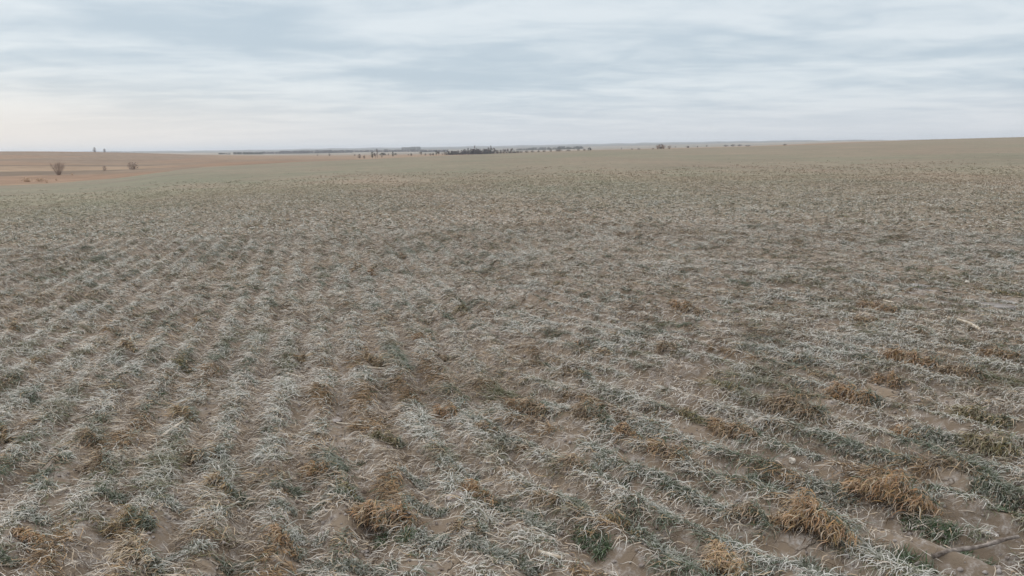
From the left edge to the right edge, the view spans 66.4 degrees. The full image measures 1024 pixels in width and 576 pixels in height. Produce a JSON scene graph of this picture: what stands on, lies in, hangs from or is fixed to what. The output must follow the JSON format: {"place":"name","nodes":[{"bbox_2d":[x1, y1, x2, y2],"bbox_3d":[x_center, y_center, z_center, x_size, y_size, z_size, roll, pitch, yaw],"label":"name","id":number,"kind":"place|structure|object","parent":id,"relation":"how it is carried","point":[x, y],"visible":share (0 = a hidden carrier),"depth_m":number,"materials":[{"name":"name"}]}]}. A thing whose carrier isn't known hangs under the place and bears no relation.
{"place":"outdoors","nodes":[
{"label":"outdoors","id":0,"kind":"place"},
{"bbox_2d":[0,137,1003,185],"bbox_3d":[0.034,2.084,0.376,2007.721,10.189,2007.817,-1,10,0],"label":"pasture","id":1,"kind":"structure","parent":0,"point":[16,167],"depth_m":282.78,"materials":[{"name":"plant"}]},
{"bbox_2d":[446,149,518,154],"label":"woodlot","id":2,"kind":"object","parent":1,"relation":"on","point":[480,151],"visible":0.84,"depth_m":617.90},
{"bbox_2d":[83,139,930,151],"bbox_3d":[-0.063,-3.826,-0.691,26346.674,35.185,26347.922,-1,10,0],"label":"hills","id":3,"kind":"structure","parent":0,"point":[476,146],"depth_m":4999.73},
{"bbox_2d":[0,137,1023,575],"bbox_3d":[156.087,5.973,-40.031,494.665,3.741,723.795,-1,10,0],"label":"wheat field","id":4,"kind":"structure","parent":0,"point":[998,153],"depth_m":6.19,"materials":[{"name":"plant"}]},
{"bbox_2d":[0,423,16,443],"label":"wheat tuft","id":5,"kind":"object","parent":4,"relation":"on","point":[4,433],"visible":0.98,"depth_m":4.48,"materials":[{"name":"beige plant"}]},
{"bbox_2d":[0,546,21,566],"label":"wheat tuft","id":6,"kind":"object","parent":4,"relation":"on","point":[3,557],"visible":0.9,"depth_m":3.11,"materials":[{"name":"green plant"}]},
{"bbox_2d":[0,505,56,525],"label":"wheat tuft","id":7,"kind":"object","parent":4,"relation":"on","point":[35,518],"visible":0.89,"depth_m":3.49,"materials":[{"name":"grey plant"}]},
{"bbox_2d":[11,526,49,551],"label":"wheat tuft","id":8,"kind":"object","parent":4,"relation":"on","point":[25,533],"visible":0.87,"depth_m":3.29,"materials":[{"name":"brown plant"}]},
{"bbox_2d":[69,426,114,452],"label":"wheat tuft","id":9,"kind":"object","parent":4,"relation":"on","point":[92,437],"visible":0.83,"depth_m":4.36,"materials":[{"name":"beige plant"}]},
{"bbox_2d":[74,447,118,474],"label":"wheat tuft","id":10,"kind":"object","parent":4,"relation":"on","point":[98,457],"visible":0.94,"depth_m":4.00,"materials":[{"name":"beige plant"}]},
{"bbox_2d":[87,481,130,504],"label":"wheat tuft","id":11,"kind":"object","parent":4,"relation":"on","point":[115,495],"visible":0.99,"depth_m":3.68,"materials":[{"name":"grey plant"}]},
{"bbox_2d":[98,503,160,538],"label":"wheat tuft","id":12,"kind":"object","parent":4,"relation":"on","point":[127,514],"visible":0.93,"depth_m":3.35,"materials":[{"name":"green plant"}]},
{"bbox_2d":[102,528,176,575],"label":"wheat tuft","id":13,"kind":"object","parent":4,"relation":"on","point":[128,549],"visible":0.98,"depth_m":3.09,"materials":[{"name":"beige plant"}]},
{"bbox_2d":[129,485,188,516],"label":"wheat tuft","id":14,"kind":"object","parent":4,"relation":"on","point":[168,500],"visible":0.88,"depth_m":3.63,"materials":[{"name":"beige plant"}]},
{"bbox_2d":[163,402,200,423],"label":"wheat tuft","id":15,"kind":"object","parent":4,"relation":"on","point":[178,410],"visible":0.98,"depth_m":4.75,"materials":[{"name":"beige plant"}]},
{"bbox_2d":[172,354,198,374],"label":"wheat tuft","id":16,"kind":"object","parent":4,"relation":"on","point":[182,363],"visible":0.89,"depth_m":5.85,"materials":[{"name":"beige plant"}]},
{"bbox_2d":[162,534,218,564],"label":"wheat tuft","id":17,"kind":"object","parent":4,"relation":"on","point":[191,549],"visible":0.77,"depth_m":3.18,"materials":[{"name":"grey plant"}]},
{"bbox_2d":[176,443,232,468],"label":"wheat tuft","id":18,"kind":"object","parent":4,"relation":"on","point":[192,457],"visible":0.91,"depth_m":4.14,"materials":[{"name":"grey plant"}]},
{"bbox_2d":[187,503,233,524],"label":"wheat tuft","id":19,"kind":"object","parent":4,"relation":"on","point":[223,508],"visible":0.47,"depth_m":3.52,"materials":[{"name":"grey plant"}]},
{"bbox_2d":[198,468,239,493],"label":"wheat tuft","id":20,"kind":"object","parent":4,"relation":"on","point":[217,479],"visible":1,"depth_m":3.76,"materials":[{"name":"beige plant"}]},
{"bbox_2d":[210,552,262,575],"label":"wheat tuft","id":21,"kind":"object","parent":4,"relation":"on","point":[225,569],"visible":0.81,"depth_m":3.11,"materials":[{"name":"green plant"}]},
{"bbox_2d":[219,486,257,508],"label":"wheat tuft","id":22,"kind":"object","parent":4,"relation":"on","point":[231,494],"visible":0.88,"depth_m":3.71,"materials":[{"name":"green plant"}]},
{"bbox_2d":[254,497,301,524],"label":"wheat tuft","id":23,"kind":"object","parent":4,"relation":"on","point":[275,503],"visible":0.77,"depth_m":3.52,"materials":[{"name":"grey plant"}]},
{"bbox_2d":[262,477,307,498],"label":"wheat tuft","id":24,"kind":"object","parent":4,"relation":"on","point":[277,485],"visible":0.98,"depth_m":3.75,"materials":[{"name":"grey plant"}]},
{"bbox_2d":[261,522,310,562],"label":"wheat tuft","id":25,"kind":"object","parent":4,"relation":"on","point":[296,554],"visible":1,"depth_m":3.19,"materials":[{"name":"beige plant"}]},
{"bbox_2d":[283,524,330,549],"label":"wheat tuft","id":26,"kind":"object","parent":4,"relation":"on","point":[298,539],"visible":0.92,"depth_m":3.30,"materials":[{"name":"grey plant"}]},
{"bbox_2d":[294,458,335,481],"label":"wheat tuft","id":27,"kind":"object","parent":4,"relation":"on","point":[314,465],"visible":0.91,"depth_m":3.90,"materials":[{"name":"beige plant"}]},
{"bbox_2d":[296,555,356,575],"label":"wheat tuft","id":28,"kind":"object","parent":4,"relation":"on","point":[339,568],"visible":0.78,"depth_m":3.05,"materials":[{"name":"grey plant"}]},
{"bbox_2d":[302,484,352,518],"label":"wheat tuft","id":29,"kind":"object","parent":4,"relation":"on","point":[310,510],"visible":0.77,"depth_m":3.60,"materials":[{"name":"grey plant"}]},
{"bbox_2d":[336,482,367,504],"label":"wheat tuft","id":30,"kind":"object","parent":4,"relation":"on","point":[357,497],"visible":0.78,"depth_m":3.63,"materials":[{"name":"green plant"}]},
{"bbox_2d":[360,346,387,366],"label":"wheat tuft","id":31,"kind":"object","parent":4,"relation":"on","point":[372,359],"visible":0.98,"depth_m":5.94,"materials":[{"name":"beige plant"}]},
{"bbox_2d":[345,552,406,575],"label":"wheat tuft","id":32,"kind":"object","parent":4,"relation":"on","point":[360,571],"visible":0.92,"depth_m":3.04,"materials":[{"name":"grey plant"}]},
{"bbox_2d":[344,496,419,543],"bbox_3d":[-0.576,0.977,3.345,0.390,0.180,0.218,6,12,34],"label":"wheat tuft","id":33,"kind":"object","parent":4,"relation":"on","point":[364,514],"visible":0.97,"depth_m":3.32,"materials":[{"name":"dry brown leaf"},{"name":"green leaf"}]},
{"bbox_2d":[363,429,407,448],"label":"wheat tuft","id":34,"kind":"object","parent":4,"relation":"on","point":[388,438],"visible":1,"depth_m":4.30,"materials":[{"name":"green plant"}]},
{"bbox_2d":[370,524,418,548],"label":"wheat tuft","id":35,"kind":"object","parent":4,"relation":"on","point":[386,534],"visible":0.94,"depth_m":3.23,"materials":[{"name":"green plant"}]},
{"bbox_2d":[392,464,432,490],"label":"wheat tuft","id":36,"kind":"object","parent":4,"relation":"on","point":[413,478],"visible":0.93,"depth_m":3.86,"materials":[{"name":"grey plant"}]},
{"bbox_2d":[396,492,454,518],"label":"wheat tuft","id":37,"kind":"object","parent":4,"relation":"on","point":[441,512],"visible":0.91,"depth_m":3.49,"materials":[{"name":"grey plant"}]},
{"bbox_2d":[405,523,454,552],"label":"wheat tuft","id":38,"kind":"object","parent":4,"relation":"on","point":[429,540],"visible":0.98,"depth_m":3.21,"materials":[{"name":"grey plant"}]},
{"bbox_2d":[427,402,460,421],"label":"wheat tuft","id":39,"kind":"object","parent":4,"relation":"on","point":[439,411],"visible":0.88,"depth_m":4.73,"materials":[{"name":"beige plant"}]},
{"bbox_2d":[425,453,481,482],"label":"wheat tuft","id":40,"kind":"object","parent":4,"relation":"on","point":[448,459],"visible":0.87,"depth_m":3.91,"materials":[{"name":"grey plant"}]},
{"bbox_2d":[445,516,493,538],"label":"wheat tuft","id":41,"kind":"object","parent":4,"relation":"on","point":[476,525],"visible":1,"depth_m":3.24,"materials":[{"name":"plant"}]},
{"bbox_2d":[454,410,503,427],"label":"wheat tuft","id":42,"kind":"object","parent":4,"relation":"on","point":[472,416],"visible":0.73,"depth_m":4.59,"materials":[{"name":"grey plant"}]},
{"bbox_2d":[455,476,514,510],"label":"wheat tuft","id":43,"kind":"object","parent":4,"relation":"on","point":[479,490],"visible":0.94,"depth_m":3.61,"materials":[{"name":"beige plant"}]},
{"bbox_2d":[447,531,525,564],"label":"wheat tuft","id":44,"kind":"object","parent":4,"relation":"on","point":[479,547],"visible":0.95,"depth_m":3.12,"materials":[{"name":"grey plant"}]},
{"bbox_2d":[472,419,506,434],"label":"wheat tuft","id":45,"kind":"object","parent":4,"relation":"on","point":[485,424],"visible":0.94,"depth_m":4.36,"materials":[{"name":"plant"}]},
{"bbox_2d":[483,497,528,518],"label":"wheat tuft","id":46,"kind":"object","parent":4,"relation":"on","point":[502,510],"visible":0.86,"depth_m":3.48,"materials":[{"name":"grey plant"}]},
{"bbox_2d":[0,298,1023,575],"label":"soil crumbs","id":47,"kind":"object","parent":4,"relation":"on","point":[998,570],"visible":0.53,"depth_m":4.41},
{"bbox_2d":[0,157,1023,575],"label":"dead wheat leaves","id":48,"kind":"object","parent":4,"relation":"on","point":[50,551],"visible":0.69,"depth_m":6.26,"materials":[{"name":"plant"}]},
{"bbox_2d":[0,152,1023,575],"bbox_3d":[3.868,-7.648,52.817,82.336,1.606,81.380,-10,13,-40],"label":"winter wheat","id":49,"kind":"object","parent":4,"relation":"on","point":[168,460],"visible":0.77,"depth_m":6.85,"materials":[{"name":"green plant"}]},
{"bbox_2d":[495,430,538,448],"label":"wheat tuft","id":50,"kind":"object","parent":4,"relation":"on","point":[518,439],"visible":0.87,"depth_m":4.24,"materials":[{"name":"grey plant"}]},
{"bbox_2d":[499,547,548,575],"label":"wheat tuft","id":51,"kind":"object","parent":4,"relation":"on","point":[523,565],"visible":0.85,"depth_m":3.02,"materials":[{"name":"grey plant"}]},
{"bbox_2d":[498,393,553,419],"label":"wheat tuft","id":52,"kind":"object","parent":4,"relation":"on","point":[537,407],"visible":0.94,"depth_m":4.78,"materials":[{"name":"plant"}]},
{"bbox_2d":[516,509,564,535],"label":"wheat tuft","id":53,"kind":"object","parent":4,"relation":"on","point":[532,522],"visible":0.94,"depth_m":3.35,"materials":[{"name":"grey plant"}]},
{"bbox_2d":[525,487,566,508],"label":"wheat tuft","id":54,"kind":"object","parent":4,"relation":"on","point":[541,494],"visible":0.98,"depth_m":3.48,"materials":[{"name":"beige plant"}]},
{"bbox_2d":[556,367,597,381],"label":"wheat tuft","id":55,"kind":"object","parent":4,"relation":"on","point":[579,372],"visible":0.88,"depth_m":5.30,"materials":[{"name":"grey plant"}]},
{"bbox_2d":[555,453,605,477],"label":"wheat tuft","id":56,"kind":"object","parent":4,"relation":"on","point":[569,460],"visible":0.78,"depth_m":3.79,"materials":[{"name":"beige plant"}]},
{"bbox_2d":[564,519,614,564],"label":"wheat tuft","id":57,"kind":"object","parent":4,"relation":"on","point":[595,549],"visible":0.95,"depth_m":3.18,"materials":[{"name":"green plant"}]},
{"bbox_2d":[561,397,617,428],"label":"wheat tuft","id":58,"kind":"object","parent":4,"relation":"on","point":[582,410],"visible":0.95,"depth_m":4.48,"materials":[{"name":"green plant"}]},
{"bbox_2d":[589,451,620,472],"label":"wheat tuft","id":59,"kind":"object","parent":4,"relation":"on","point":[605,462],"visible":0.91,"depth_m":3.92,"materials":[{"name":"grey plant"}]},
{"bbox_2d":[608,421,645,442],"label":"wheat tuft","id":60,"kind":"object","parent":4,"relation":"on","point":[620,428],"visible":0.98,"depth_m":4.25,"materials":[{"name":"beige plant"}]},
{"bbox_2d":[601,508,654,538],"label":"wheat tuft","id":61,"kind":"object","parent":4,"relation":"on","point":[616,518],"visible":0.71,"depth_m":3.31,"materials":[{"name":"plant"}]},
{"bbox_2d":[622,460,670,485],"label":"wheat tuft","id":62,"kind":"object","parent":4,"relation":"on","point":[636,468],"visible":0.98,"depth_m":3.73,"materials":[{"name":"grey plant"}]},
{"bbox_2d":[629,417,667,441],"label":"wheat tuft","id":63,"kind":"object","parent":4,"relation":"on","point":[638,428],"visible":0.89,"depth_m":4.38,"materials":[{"name":"grey plant"}]},
{"bbox_2d":[629,489,680,518],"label":"wheat tuft","id":64,"kind":"object","parent":4,"relation":"on","point":[638,495],"visible":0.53,"depth_m":3.47,"materials":[{"name":"grey plant"}]},
{"bbox_2d":[626,527,700,566],"bbox_3d":[0.611,1.046,3.113,0.225,0.102,0.398,-6,11,-25],"label":"wheat tuft","id":65,"kind":"object","parent":4,"relation":"on","point":[660,549],"visible":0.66,"depth_m":3.13,"materials":[{"name":"grey plant"}]},
{"bbox_2d":[636,436,699,467],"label":"wheat tuft","id":66,"kind":"object","parent":4,"relation":"on","point":[656,446],"visible":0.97,"depth_m":4.00,"materials":[{"name":"grey plant"}]},
{"bbox_2d":[653,339,682,354],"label":"wheat tuft","id":67,"kind":"object","parent":4,"relation":"on","point":[675,346],"visible":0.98,"depth_m":6.00,"materials":[{"name":"beige plant"}]},
{"bbox_2d":[652,473,704,504],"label":"wheat tuft","id":68,"kind":"object","parent":4,"relation":"on","point":[677,488],"visible":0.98,"depth_m":3.58,"materials":[{"name":"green plant"}]},
{"bbox_2d":[675,407,709,426],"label":"wheat tuft","id":69,"kind":"object","parent":4,"relation":"on","point":[695,417],"visible":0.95,"depth_m":4.57,"materials":[{"name":"green plant"}]},
{"bbox_2d":[669,515,727,539],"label":"wheat tuft","id":70,"kind":"object","parent":4,"relation":"on","point":[697,527],"visible":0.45,"depth_m":3.27,"materials":[{"name":"grey plant"}]},
{"bbox_2d":[690,492,735,519],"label":"wheat tuft","id":71,"kind":"object","parent":4,"relation":"on","point":[702,503],"visible":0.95,"depth_m":3.46,"materials":[{"name":"grey plant"}]},
{"bbox_2d":[692,376,755,399],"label":"wheat tuft","id":72,"kind":"object","parent":4,"relation":"on","point":[728,385],"visible":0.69,"depth_m":5.03,"materials":[{"name":"grey plant"}]},
{"bbox_2d":[693,538,755,575],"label":"wheat tuft","id":73,"kind":"object","parent":4,"relation":"on","point":[718,559],"visible":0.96,"depth_m":2.98,"materials":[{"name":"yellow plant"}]},
{"bbox_2d":[701,414,769,442],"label":"wheat tuft","id":74,"kind":"object","parent":4,"relation":"on","point":[723,428],"visible":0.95,"depth_m":4.34,"materials":[{"name":"beige plant"}]},
{"bbox_2d":[723,499,769,529],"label":"wheat tuft","id":75,"kind":"object","parent":4,"relation":"on","point":[752,511],"visible":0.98,"depth_m":3.32,"materials":[{"name":"grey plant"}]},
{"bbox_2d":[744,469,789,494],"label":"wheat tuft","id":76,"kind":"object","parent":4,"relation":"on","point":[750,478],"visible":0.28,"depth_m":3.78,"materials":[{"name":"grey plant"}]},
{"bbox_2d":[757,390,838,425],"bbox_3d":[1.669,0.707,4.635,0.269,0.182,0.482,-10,14,-42],"label":"wheat tuft","id":77,"kind":"object","parent":4,"relation":"on","point":[791,402],"visible":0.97,"depth_m":4.62,"materials":[{"name":"beige plant"}]},
{"bbox_2d":[785,446,825,461],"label":"wheat tuft","id":78,"kind":"object","parent":4,"relation":"on","point":[798,451],"visible":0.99,"depth_m":4.00,"materials":[{"name":"grey plant"}]},
{"bbox_2d":[785,552,853,575],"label":"wheat tuft","id":79,"kind":"object","parent":4,"relation":"on","point":[807,566],"visible":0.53,"depth_m":3.00,"materials":[{"name":"grey plant"}]},
{"bbox_2d":[766,486,872,554],"bbox_3d":[1.217,0.926,3.137,0.240,0.252,0.427,-9,13,-37],"label":"wheat tuft","id":80,"kind":"object","parent":4,"relation":"on","point":[808,515],"visible":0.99,"depth_m":3.10,"materials":[{"name":"dry brown leaf"},{"name":"green leaf"}]},
{"bbox_2d":[785,467,863,514],"bbox_3d":[1.451,0.924,3.614,0.432,0.103,0.279,9,14,43],"label":"wheat tuft","id":81,"kind":"object","parent":4,"relation":"on","point":[814,485],"visible":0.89,"depth_m":3.59,"materials":[{"name":"grey plant"}]},
{"bbox_2d":[822,380,879,407],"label":"wheat tuft","id":82,"kind":"object","parent":4,"relation":"on","point":[854,392],"visible":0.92,"depth_m":4.91,"materials":[{"name":"beige plant"}]},
{"bbox_2d":[834,434,892,466],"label":"wheat tuft","id":83,"kind":"object","parent":4,"relation":"on","point":[865,457],"visible":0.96,"depth_m":4.03,"materials":[{"name":"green plant"}]},
{"bbox_2d":[845,392,886,408],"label":"wheat tuft","id":84,"kind":"object","parent":4,"relation":"on","point":[875,400],"visible":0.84,"depth_m":4.82,"materials":[{"name":"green plant"}]},
{"bbox_2d":[828,530,905,562],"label":"wheat tuft","id":85,"kind":"object","parent":4,"relation":"on","point":[875,548],"visible":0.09,"depth_m":3.13,"materials":[{"name":"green plant"}]},
{"bbox_2d":[843,313,904,327],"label":"wheat tuft","id":86,"kind":"object","parent":4,"relation":"on","point":[872,320],"visible":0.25,"depth_m":6.95,"materials":[{"name":"grey plant"}]},
{"bbox_2d":[855,298,905,314],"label":"wheat tuft","id":87,"kind":"object","parent":4,"relation":"on","point":[878,306],"visible":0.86,"depth_m":7.46,"materials":[{"name":"plant"}]},
{"bbox_2d":[867,367,908,389],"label":"wheat tuft","id":88,"kind":"object","parent":4,"relation":"on","point":[893,377],"visible":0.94,"depth_m":5.23,"materials":[{"name":"brown plant"}]},
{"bbox_2d":[832,466,951,524],"bbox_3d":[1.643,0.886,3.446,0.303,0.244,0.533,-8,12,-34],"label":"wheat tuft","id":89,"kind":"object","parent":4,"relation":"on","point":[900,491],"visible":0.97,"depth_m":3.37,"materials":[{"name":"dry brown leaf"},{"name":"green leaf"}]},
{"bbox_2d":[869,444,917,468],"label":"wheat tuft","id":90,"kind":"object","parent":4,"relation":"on","point":[890,456],"visible":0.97,"depth_m":3.90,"materials":[{"name":"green plant"}]},
{"bbox_2d":[883,425,927,442],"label":"wheat tuft","id":91,"kind":"object","parent":4,"relation":"on","point":[899,429],"visible":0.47,"depth_m":4.29,"materials":[{"name":"beige plant"}]},
{"bbox_2d":[873,344,946,371],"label":"wheat tuft","id":92,"kind":"object","parent":4,"relation":"on","point":[915,358],"visible":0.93,"depth_m":5.65,"materials":[{"name":"plant"}]},
{"bbox_2d":[890,543,939,575],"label":"wheat tuft","id":93,"kind":"object","parent":4,"relation":"on","point":[903,558],"visible":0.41,"depth_m":3.03,"materials":[{"name":"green plant"}]},
{"bbox_2d":[899,509,968,547],"bbox_3d":[1.733,0.995,3.252,0.152,0.113,0.285,-8,12,-33],"label":"wheat tuft","id":94,"kind":"object","parent":4,"relation":"on","point":[931,524],"visible":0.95,"depth_m":3.23,"materials":[{"name":"green plant"}]},
{"bbox_2d":[910,422,965,450],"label":"wheat tuft","id":95,"kind":"object","parent":4,"relation":"on","point":[938,435],"visible":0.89,"depth_m":4.23,"materials":[{"name":"grey plant"}]},
{"bbox_2d":[906,446,1007,495],"bbox_3d":[2.144,0.859,3.733,0.296,0.181,0.509,-8,13,-35],"label":"wheat tuft","id":96,"kind":"object","parent":4,"relation":"on","point":[945,460],"visible":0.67,"depth_m":3.69,"materials":[{"name":"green plant"}]},
{"bbox_2d":[931,357,991,383],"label":"wheat tuft","id":97,"kind":"object","parent":4,"relation":"on","point":[964,368],"visible":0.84,"depth_m":5.39,"materials":[{"name":"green plant"}]},
{"bbox_2d":[907,283,1016,309],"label":"frozen puddle","id":98,"kind":"object","parent":4,"relation":"on","point":[999,305],"visible":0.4,"depth_m":7.72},
{"bbox_2d":[931,535,1019,558],"bbox_3d":[1.791,0.998,3.025,0.386,0.048,0.022,-3,10,-12],"label":"fallen stick","id":99,"kind":"object","parent":4,"relation":"on","point":[974,547],"visible":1,"depth_m":3.02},
{"bbox_2d":[944,400,1017,429],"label":"wheat tuft","id":100,"kind":"object","parent":4,"relation":"on","point":[971,411],"visible":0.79,"depth_m":4.53,"materials":[{"name":"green plant"}]},
{"bbox_2d":[953,425,1023,463],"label":"wheat tuft","id":101,"kind":"object","parent":4,"relation":"on","point":[1006,447],"visible":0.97,"depth_m":4.02,"materials":[{"name":"green plant"}]},
{"bbox_2d":[965,475,1023,513],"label":"wheat tuft","id":102,"kind":"object","parent":4,"relation":"on","point":[1005,494],"visible":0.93,"depth_m":3.50,"materials":[{"name":"green plant"}]},
{"bbox_2d":[972,342,1023,361],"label":"wheat tuft","id":103,"kind":"object","parent":4,"relation":"on","point":[995,353],"visible":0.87,"depth_m":5.70,"materials":[{"name":"plant"}]},
{"bbox_2d":[0,0,1023,151],"label":"sky","id":104,"kind":"structure","parent":0,"point":[76,75],"materials":[{"name":"grey"}]},
{"bbox_2d":[121,140,903,154],"bbox_3d":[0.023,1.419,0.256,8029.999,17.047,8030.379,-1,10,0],"label":"valley floor","id":105,"kind":"structure","parent":0,"point":[639,146],"depth_m":2154.52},
{"bbox_2d":[262,149,448,153],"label":"tree line","id":106,"kind":"object","parent":105,"relation":"on","point":[324,151],"visible":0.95,"depth_m":2000.15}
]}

